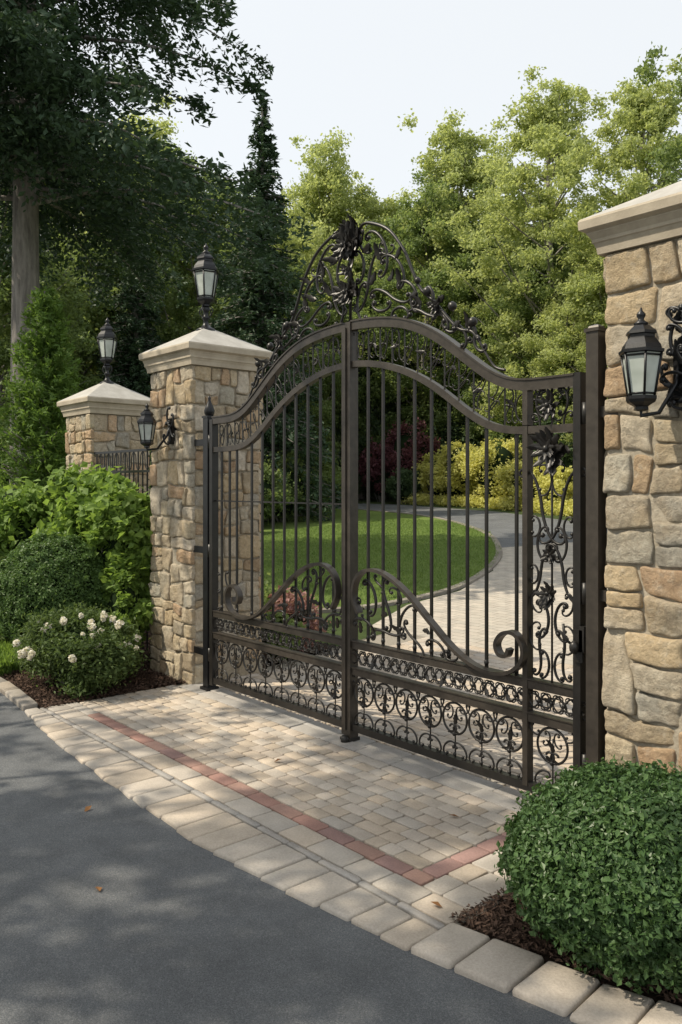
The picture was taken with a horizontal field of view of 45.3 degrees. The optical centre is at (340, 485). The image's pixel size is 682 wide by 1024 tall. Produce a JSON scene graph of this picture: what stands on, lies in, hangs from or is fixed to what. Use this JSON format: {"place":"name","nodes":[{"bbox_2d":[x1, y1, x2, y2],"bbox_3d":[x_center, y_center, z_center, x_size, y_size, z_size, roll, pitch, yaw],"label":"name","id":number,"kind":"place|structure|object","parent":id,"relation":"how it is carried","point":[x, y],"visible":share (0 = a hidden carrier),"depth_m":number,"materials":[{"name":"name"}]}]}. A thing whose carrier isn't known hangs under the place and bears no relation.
{"place":"outdoors","nodes":[
{"label":"outdoors","id":0,"kind":"place"},
{"bbox_2d":[0,693,576,1023],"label":"asphalt road","id":1,"kind":"structure","parent":0,"point":[167,924],"depth_m":3.42,"materials":[{"name":"grey asphalt"}]},
{"bbox_2d":[84,759,458,906],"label":"fallen leaves","id":2,"kind":"object","parent":1,"relation":"on","point":[87,808],"visible":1,"depth_m":4.61,"materials":[{"name":"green plant"}]},
{"bbox_2d":[38,491,600,1011],"bbox_3d":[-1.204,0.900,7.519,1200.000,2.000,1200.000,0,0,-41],"label":"ground","id":3,"kind":"structure","parent":0,"point":[376,617],"depth_m":12.01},
{"bbox_2d":[0,284,96,387],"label":"deciduous tree","id":4,"kind":"object","parent":3,"relation":"on","point":[58,291],"depth_m":33.93,"materials":[{"name":"green plant"}]},
{"bbox_2d":[0,201,115,434],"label":"deciduous tree","id":5,"kind":"object","parent":3,"relation":"on","point":[5,337],"visible":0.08,"depth_m":27.63,"materials":[{"name":"green plant"}]},
{"bbox_2d":[0,131,197,425],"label":"deciduous tree","id":6,"kind":"object","parent":3,"relation":"on","point":[92,320],"visible":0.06,"depth_m":32.16,"materials":[{"name":"green plant"}]},
{"bbox_2d":[57,382,152,584],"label":"stone pillar","id":7,"kind":"structure","parent":3,"relation":"on","point":[104,416],"depth_m":10.42,"materials":[{"name":"stone"}]},
{"bbox_2d":[96,317,117,383],"bbox_3d":[-3.065,-1.758,10.734,0.272,0.891,0.267,0,0,-41],"label":"pillar lantern","id":8,"kind":"object","parent":7,"relation":"on","point":[107,338],"visible":0.96,"depth_m":10.67,"materials":[{"name":"black metal"}]},
{"bbox_2d":[45,91,243,387],"bbox_3d":[-9.489,-8.341,39.325,13.192,19.354,12.612,0,0,-33],"label":"deciduous tree","id":9,"kind":"object","parent":3,"relation":"on","point":[164,124],"visible":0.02,"depth_m":38.70,"materials":[{"name":"green plant"}]},
{"bbox_2d":[0,0,326,486],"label":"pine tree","id":10,"kind":"object","parent":3,"relation":"on","point":[48,127],"visible":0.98,"depth_m":16.15,"materials":[{"name":"green plant"}]},
{"bbox_2d":[0,624,329,707],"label":"mulch bed","id":11,"kind":"object","parent":3,"relation":"on","point":[108,692],"visible":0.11,"depth_m":7.82,"materials":[{"name":"brown wood"}]},
{"bbox_2d":[0,556,12,643],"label":"green shrub","id":12,"kind":"object","parent":11,"relation":"on","point":[5,637],"depth_m":9.19,"materials":[{"name":"green plant"}]},
{"bbox_2d":[0,638,24,675],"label":"grass","id":13,"kind":"structure","parent":11,"relation":"on","point":[7,665],"depth_m":8.29,"materials":[{"name":"green plant"}]},
{"bbox_2d":[0,476,62,560],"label":"hydrangea shrub","id":14,"kind":"object","parent":11,"relation":"on","point":[23,508],"visible":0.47,"depth_m":9.67,"materials":[{"name":"green plant"}]},
{"bbox_2d":[0,286,87,503],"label":"arborvitae tree","id":15,"kind":"object","parent":11,"relation":"on","point":[35,400],"visible":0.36,"depth_m":12.80,"materials":[{"name":"green plant"}]},
{"bbox_2d":[0,530,107,648],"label":"boxwood shrub","id":16,"kind":"object","parent":11,"relation":"on","point":[41,570],"visible":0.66,"depth_m":8.08,"materials":[{"name":"green plant"}]},
{"bbox_2d":[28,461,124,541],"bbox_3d":[-3.049,0.806,9.547,1.208,2.202,1.664,0,0,-41],"label":"hydrangea shrub","id":17,"kind":"object","parent":11,"relation":"on","point":[73,486],"visible":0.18,"depth_m":9.20,"materials":[{"name":"green plant"}]},
{"bbox_2d":[9,598,150,699],"bbox_3d":[-2.447,1.476,7.702,1.360,0.882,1.482,0,0,-4],"label":"white flowering shrub","id":18,"kind":"object","parent":11,"relation":"on","point":[83,652],"visible":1,"depth_m":7.33,"materials":[{"name":"green plant"}]},
{"bbox_2d":[75,472,152,641],"bbox_3d":[-2.366,0.880,8.797,0.939,2.051,1.315,0,0,-14],"label":"hydrangea shrub","id":19,"kind":"object","parent":11,"relation":"on","point":[115,514],"visible":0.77,"depth_m":8.39,"materials":[{"name":"green plant"}]},
{"bbox_2d":[100,569,154,654],"bbox_3d":[-2.144,1.375,8.341,0.604,1.068,0.767,0,0,-20],"label":"green shrub","id":20,"kind":"object","parent":11,"relation":"on","point":[124,586],"visible":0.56,"depth_m":8.21,"materials":[{"name":"green plant"}]},
{"bbox_2d":[264,573,298,616],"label":"green shrub","id":21,"kind":"object","parent":11,"relation":"on","point":[267,593],"visible":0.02,"depth_m":10.17,"materials":[{"name":"green plant"}]},
{"bbox_2d":[260,611,305,661],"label":"green shrub","id":22,"kind":"object","parent":11,"relation":"on","point":[279,617],"visible":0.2,"depth_m":8.75,"materials":[{"name":"green plant"}]},
{"bbox_2d":[265,585,330,650],"bbox_3d":[-0.538,1.541,9.481,0.951,0.743,0.825,0,0,24],"label":"pink flowering plant","id":23,"kind":"object","parent":11,"relation":"on","point":[290,607],"visible":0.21,"depth_m":9.28,"materials":[{"name":"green plant"}]},
{"bbox_2d":[62,138,335,417],"bbox_3d":[-6.426,-6.874,36.039,11.573,16.446,10.879,0,0,-9],"label":"deciduous tree","id":24,"kind":"object","parent":3,"relation":"on","point":[186,317],"visible":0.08,"depth_m":34.19,"materials":[{"name":"green plant"}]},
{"bbox_2d":[139,328,272,683],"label":"stone pillar","id":25,"kind":"structure","parent":3,"relation":"on","point":[191,372],"depth_m":7.98,"materials":[{"name":"stone"}]},
{"bbox_2d":[94,448,152,650],"bbox_3d":[-2.331,0.718,9.355,0.030,2.264,2.288,0,0,-41],"label":"iron fence","id":26,"kind":"object","parent":25,"relation":"attached to","point":[129,470],"visible":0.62,"depth_m":9.45,"materials":[{"name":"black metal"}]},
{"bbox_2d":[137,404,175,450],"bbox_3d":[-1.776,-0.570,7.963,0.405,0.469,0.192,0,0,9],"label":"wall lantern","id":27,"kind":"object","parent":25,"relation":"attached to","point":[146,422],"depth_m":7.93,"materials":[{"name":"black metal"}]},
{"bbox_2d":[192,243,218,330],"bbox_3d":[-1.367,-1.998,8.283,0.278,0.911,0.272,0,0,-41],"label":"pillar lantern","id":28,"kind":"object","parent":25,"relation":"on","point":[205,271],"visible":0.97,"depth_m":8.22,"materials":[{"name":"black metal"}]},
{"bbox_2d":[193,395,218,691],"bbox_3d":[-1.297,0.560,7.650,0.130,2.780,0.370,0,0,-41],"label":"gate post","id":29,"kind":"object","parent":3,"relation":"on","point":[209,411],"visible":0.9,"depth_m":7.52,"materials":[{"name":"black metal"}]},
{"bbox_2d":[224,265,362,453],"bbox_3d":[-3.539,-4.870,39.124,8.152,11.966,8.527,0,0,26],"label":"deciduous tree","id":30,"kind":"object","parent":3,"relation":"on","point":[327,405],"visible":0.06,"depth_m":38.67,"materials":[{"name":"green plant"}]},
{"bbox_2d":[233,209,364,251],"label":"forest tree","id":31,"kind":"object","parent":3,"relation":"on","point":[325,246],"visible":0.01,"depth_m":61.21,"materials":[{"name":"green plant"}]},
{"bbox_2d":[269,219,378,450],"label":"deciduous tree","id":32,"kind":"object","parent":3,"relation":"on","point":[298,243],"visible":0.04,"depth_m":43.60,"materials":[{"name":"green plant"}]},
{"bbox_2d":[279,126,414,484],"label":"deciduous tree","id":33,"kind":"object","parent":3,"relation":"on","point":[332,209],"visible":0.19,"depth_m":47.93,"materials":[{"name":"green plant"}]},
{"bbox_2d":[330,276,394,500],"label":"spruce tree","id":34,"kind":"object","parent":3,"relation":"on","point":[362,492],"visible":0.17,"depth_m":43.18,"materials":[{"name":"green plant"}]},
{"bbox_2d":[304,236,443,403],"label":"forest tree","id":35,"kind":"object","parent":3,"relation":"on","point":[340,348],"depth_m":45.64,"materials":[{"name":"green plant"}]},
{"bbox_2d":[308,233,442,449],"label":"deciduous tree","id":36,"kind":"object","parent":3,"relation":"on","point":[363,388],"visible":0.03,"depth_m":44.08,"materials":[{"name":"green plant"}]},
{"bbox_2d":[358,437,394,501],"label":"purple shrub","id":37,"kind":"object","parent":3,"relation":"on","point":[375,462],"visible":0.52,"depth_m":39.79,"materials":[{"name":"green plant"}]},
{"bbox_2d":[358,408,427,497],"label":"understory shrub","id":38,"kind":"object","parent":3,"relation":"on","point":[377,438],"visible":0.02,"depth_m":42.92,"materials":[{"name":"green plant"}]},
{"bbox_2d":[385,467,421,503],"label":"green shrub","id":39,"kind":"object","parent":3,"relation":"on","point":[406,483],"visible":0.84,"depth_m":37.54,"materials":[{"name":"green plant"}]},
{"bbox_2d":[312,509,501,612],"bbox_3d":[1.513,1.446,22.757,5.699,0.908,22.839,0,0,10],"label":"lawn edging","id":40,"kind":"object","parent":3,"relation":"on","point":[476,577],"visible":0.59,"depth_m":13.77,"materials":[{"name":"grey stone"}]},
{"bbox_2d":[377,417,440,481],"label":"purple shrub","id":41,"kind":"object","parent":3,"relation":"on","point":[406,445],"visible":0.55,"depth_m":38.96,"materials":[{"name":"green plant"}]},
{"bbox_2d":[314,178,537,416],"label":"forest tree","id":42,"kind":"object","parent":3,"relation":"on","point":[387,205],"visible":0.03,"depth_m":48.32,"materials":[{"name":"green plant"}]},
{"bbox_2d":[411,451,446,499],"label":"golden shrub","id":43,"kind":"object","parent":3,"relation":"on","point":[424,468],"visible":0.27,"depth_m":37.18,"materials":[{"name":"yellow plant"}]},
{"bbox_2d":[340,168,525,495],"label":"deciduous tree","id":44,"kind":"object","parent":3,"relation":"on","point":[413,238],"visible":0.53,"depth_m":41.85,"materials":[{"name":"green plant"}]},
{"bbox_2d":[427,440,478,496],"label":"golden shrub","id":45,"kind":"object","parent":3,"relation":"on","point":[458,482],"visible":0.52,"depth_m":35.32,"materials":[{"name":"yellow plant"}]},
{"bbox_2d":[433,407,486,494],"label":"understory shrub","id":46,"kind":"object","parent":3,"relation":"on","point":[456,435],"visible":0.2,"depth_m":40.57,"materials":[{"name":"green plant"}]},
{"bbox_2d":[406,221,529,411],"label":"deciduous tree","id":47,"kind":"object","parent":3,"relation":"on","point":[441,378],"visible":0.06,"depth_m":42.21,"materials":[{"name":"green plant"}]},
{"bbox_2d":[352,106,586,418],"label":"deciduous tree","id":48,"kind":"object","parent":3,"relation":"on","point":[460,166],"visible":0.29,"depth_m":44.06,"materials":[{"name":"green plant"}]},
{"bbox_2d":[400,492,572,515],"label":"ground cover","id":49,"kind":"object","parent":3,"relation":"on","point":[500,503],"visible":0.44,"depth_m":31.98,"materials":[{"name":"yellow plant"}]},
{"bbox_2d":[453,436,521,497],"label":"golden shrub","id":50,"kind":"object","parent":3,"relation":"on","point":[503,453],"visible":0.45,"depth_m":32.87,"materials":[{"name":"yellow plant"}]},
{"bbox_2d":[435,206,565,327],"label":"forest tree","id":51,"kind":"object","parent":3,"relation":"on","point":[505,239],"visible":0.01,"depth_m":49.29,"materials":[{"name":"green plant"}]},
{"bbox_2d":[481,410,537,495],"bbox_3d":[8.098,-1.575,37.472,4.256,4.509,4.309,0,0,-4],"label":"understory shrub","id":52,"kind":"object","parent":3,"relation":"on","point":[499,435],"visible":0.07,"depth_m":36.40,"materials":[{"name":"green plant"}]},
{"bbox_2d":[445,215,586,447],"bbox_3d":[9.920,-5.966,38.970,8.717,13.178,9.273,0,0,-39],"label":"deciduous tree","id":53,"kind":"object","parent":3,"relation":"on","point":[524,309],"visible":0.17,"depth_m":37.93,"materials":[{"name":"green plant"}]},
{"bbox_2d":[493,456,548,505],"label":"golden shrub","id":54,"kind":"object","parent":3,"relation":"on","point":[507,482],"visible":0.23,"depth_m":30.94,"materials":[{"name":"yellow plant"}]},
{"bbox_2d":[425,65,640,444],"bbox_3d":[10.165,-9.140,37.796,11.107,19.630,12.230,0,0,32],"label":"deciduous tree","id":55,"kind":"object","parent":3,"relation":"on","point":[546,130],"visible":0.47,"depth_m":36.38,"materials":[{"name":"green plant"}]},
{"bbox_2d":[534,466,572,504],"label":"golden shrub","id":56,"kind":"object","parent":3,"relation":"on","point":[560,478],"visible":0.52,"depth_m":28.27,"materials":[{"name":"yellow plant"}]},
{"bbox_2d":[509,239,607,496],"bbox_3d":[10.794,-4.691,32.667,7.447,10.926,7.120,0,0,-4],"label":"deciduous tree","id":57,"kind":"object","parent":3,"relation":"on","point":[595,281],"visible":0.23,"depth_m":32.42,"materials":[{"name":"green plant"}]},
{"bbox_2d":[533,279,585,443],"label":"spruce tree","id":58,"kind":"object","parent":3,"relation":"on","point":[563,399],"visible":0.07,"depth_m":34.33,"materials":[{"name":"green plant"}]},
{"bbox_2d":[519,417,607,493],"bbox_3d":[9.894,-1.413,33.772,4.309,4.304,4.256,0,0,-31],"label":"understory shrub","id":59,"kind":"object","parent":3,"relation":"on","point":[567,459],"visible":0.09,"depth_m":32.83,"materials":[{"name":"green plant"}]},
{"bbox_2d":[448,888,681,1006],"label":"mulch bed","id":60,"kind":"object","parent":3,"relation":"on","point":[602,980],"depth_m":3.32,"materials":[{"name":"brown wood"}]},
{"bbox_2d":[493,754,681,997],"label":"boxwood shrub","id":61,"kind":"object","parent":60,"relation":"on","point":[591,856],"visible":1,"depth_m":3.08,"materials":[{"name":"green plant"}]},
{"bbox_2d":[584,324,617,762],"bbox_3d":[1.430,0.532,4.466,0.130,2.835,0.195,0,0,-41],"label":"gate post","id":62,"kind":"object","parent":3,"relation":"on","point":[596,542],"visible":0.58,"depth_m":4.46,"materials":[{"name":"metal"}]},
{"bbox_2d":[208,214,585,792],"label":"wrought iron gate","id":63,"kind":"structure","parent":62,"relation":"attached to","point":[550,451],"depth_m":5.66,"materials":[{"name":"black metal"}]},
{"bbox_2d":[526,57,681,366],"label":"deciduous tree","id":64,"kind":"object","parent":3,"relation":"on","point":[644,110],"visible":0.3,"depth_m":32.87,"materials":[{"name":"green plant"}]},
{"bbox_2d":[578,181,681,772],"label":"stone pillar","id":65,"kind":"structure","parent":3,"relation":"on","point":[637,242],"depth_m":4.25,"materials":[{"name":"stone"}]},
{"bbox_2d":[618,304,681,417],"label":"wall lantern","id":66,"kind":"object","parent":65,"relation":"attached to","point":[640,353],"depth_m":3.99,"materials":[{"name":"black metal"}]},
{"bbox_2d":[633,41,681,186],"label":"deciduous tree","id":67,"kind":"object","parent":3,"relation":"on","point":[669,157],"visible":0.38,"depth_m":23.83,"materials":[{"name":"green plant"}]},
{"bbox_2d":[0,637,681,1023],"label":"brick paving","id":68,"kind":"structure","parent":0,"point":[230,745],"depth_m":4.92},
{"bbox_2d":[45,631,512,931],"bbox_3d":[0.503,1.859,6.747,5.025,0.065,5.200,0,0,-41],"label":"paving base","id":69,"kind":"object","parent":68,"relation":"on","point":[390,640],"visible":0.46,"depth_m":8.59,"materials":[{"name":"grey concrete"}]},
{"bbox_2d":[3,0,681,243],"label":"sky","id":70,"kind":"structure","parent":0,"point":[355,66],"materials":[{"name":"white"}]},
{"bbox_2d":[260,508,494,610],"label":"lawn","id":71,"kind":"structure","parent":0,"point":[362,516],"depth_m":18.85,"materials":[{"name":"green plant"}]},
{"bbox_2d":[0,427,58,485],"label":"understory shrub","id":72,"kind":"object","parent":71,"relation":"on","point":[5,467],"visible":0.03,"depth_m":19.23,"materials":[{"name":"green plant"}]},
{"bbox_2d":[0,416,66,454],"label":"understory shrub","id":73,"kind":"object","parent":71,"relation":"on","point":[1,423],"depth_m":24.43,"materials":[{"name":"green plant"}]},
{"bbox_2d":[93,214,167,397],"bbox_3d":[-7.604,-4.270,30.864,6.168,12.456,5.831,0,0,25],"label":"spruce tree","id":74,"kind":"object","parent":71,"relation":"on","point":[135,341],"visible":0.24,"depth_m":30.23,"materials":[{"name":"green plant"}]},
{"bbox_2d":[210,94,340,521],"bbox_3d":[-2.746,-6.270,29.765,7.383,16.400,6.979,0,0,-41],"label":"spruce tree","id":75,"kind":"object","parent":71,"relation":"on","point":[259,302],"visible":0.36,"depth_m":29.40,"materials":[{"name":"green plant"}]},
{"bbox_2d":[260,455,298,524],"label":"green shrub","id":76,"kind":"object","parent":71,"relation":"on","point":[268,491],"visible":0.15,"depth_m":26.57,"materials":[{"name":"green plant"}]},
{"bbox_2d":[264,450,312,522],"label":"green shrub","id":77,"kind":"object","parent":71,"relation":"on","point":[290,479],"visible":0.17,"depth_m":28.56,"materials":[{"name":"green plant"}]},
{"bbox_2d":[282,438,340,515],"bbox_3d":[-1.630,-0.332,31.900,3.484,3.131,3.135,0,0,-6],"label":"green shrub","id":78,"kind":"object","parent":71,"relation":"on","point":[327,477],"visible":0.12,"depth_m":31.15,"materials":[{"name":"green plant"}]},
{"bbox_2d":[312,445,340,509],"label":"green shrub","id":79,"kind":"object","parent":71,"relation":"on","point":[328,467],"visible":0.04,"depth_m":33.77,"materials":[{"name":"green plant"}]},
{"bbox_2d":[322,449,340,499],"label":"green shrub","id":80,"kind":"object","parent":71,"relation":"on","point":[337,462],"visible":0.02,"depth_m":36.83,"materials":[{"name":"green plant"}]},
{"bbox_2d":[318,503,607,547],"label":"driveway","id":81,"kind":"structure","parent":0,"point":[502,527],"depth_m":26.14,"materials":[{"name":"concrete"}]},
{"bbox_2d":[372,542,607,664],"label":"driveway","id":82,"kind":"structure","parent":0,"point":[501,596],"depth_m":11.43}
]}

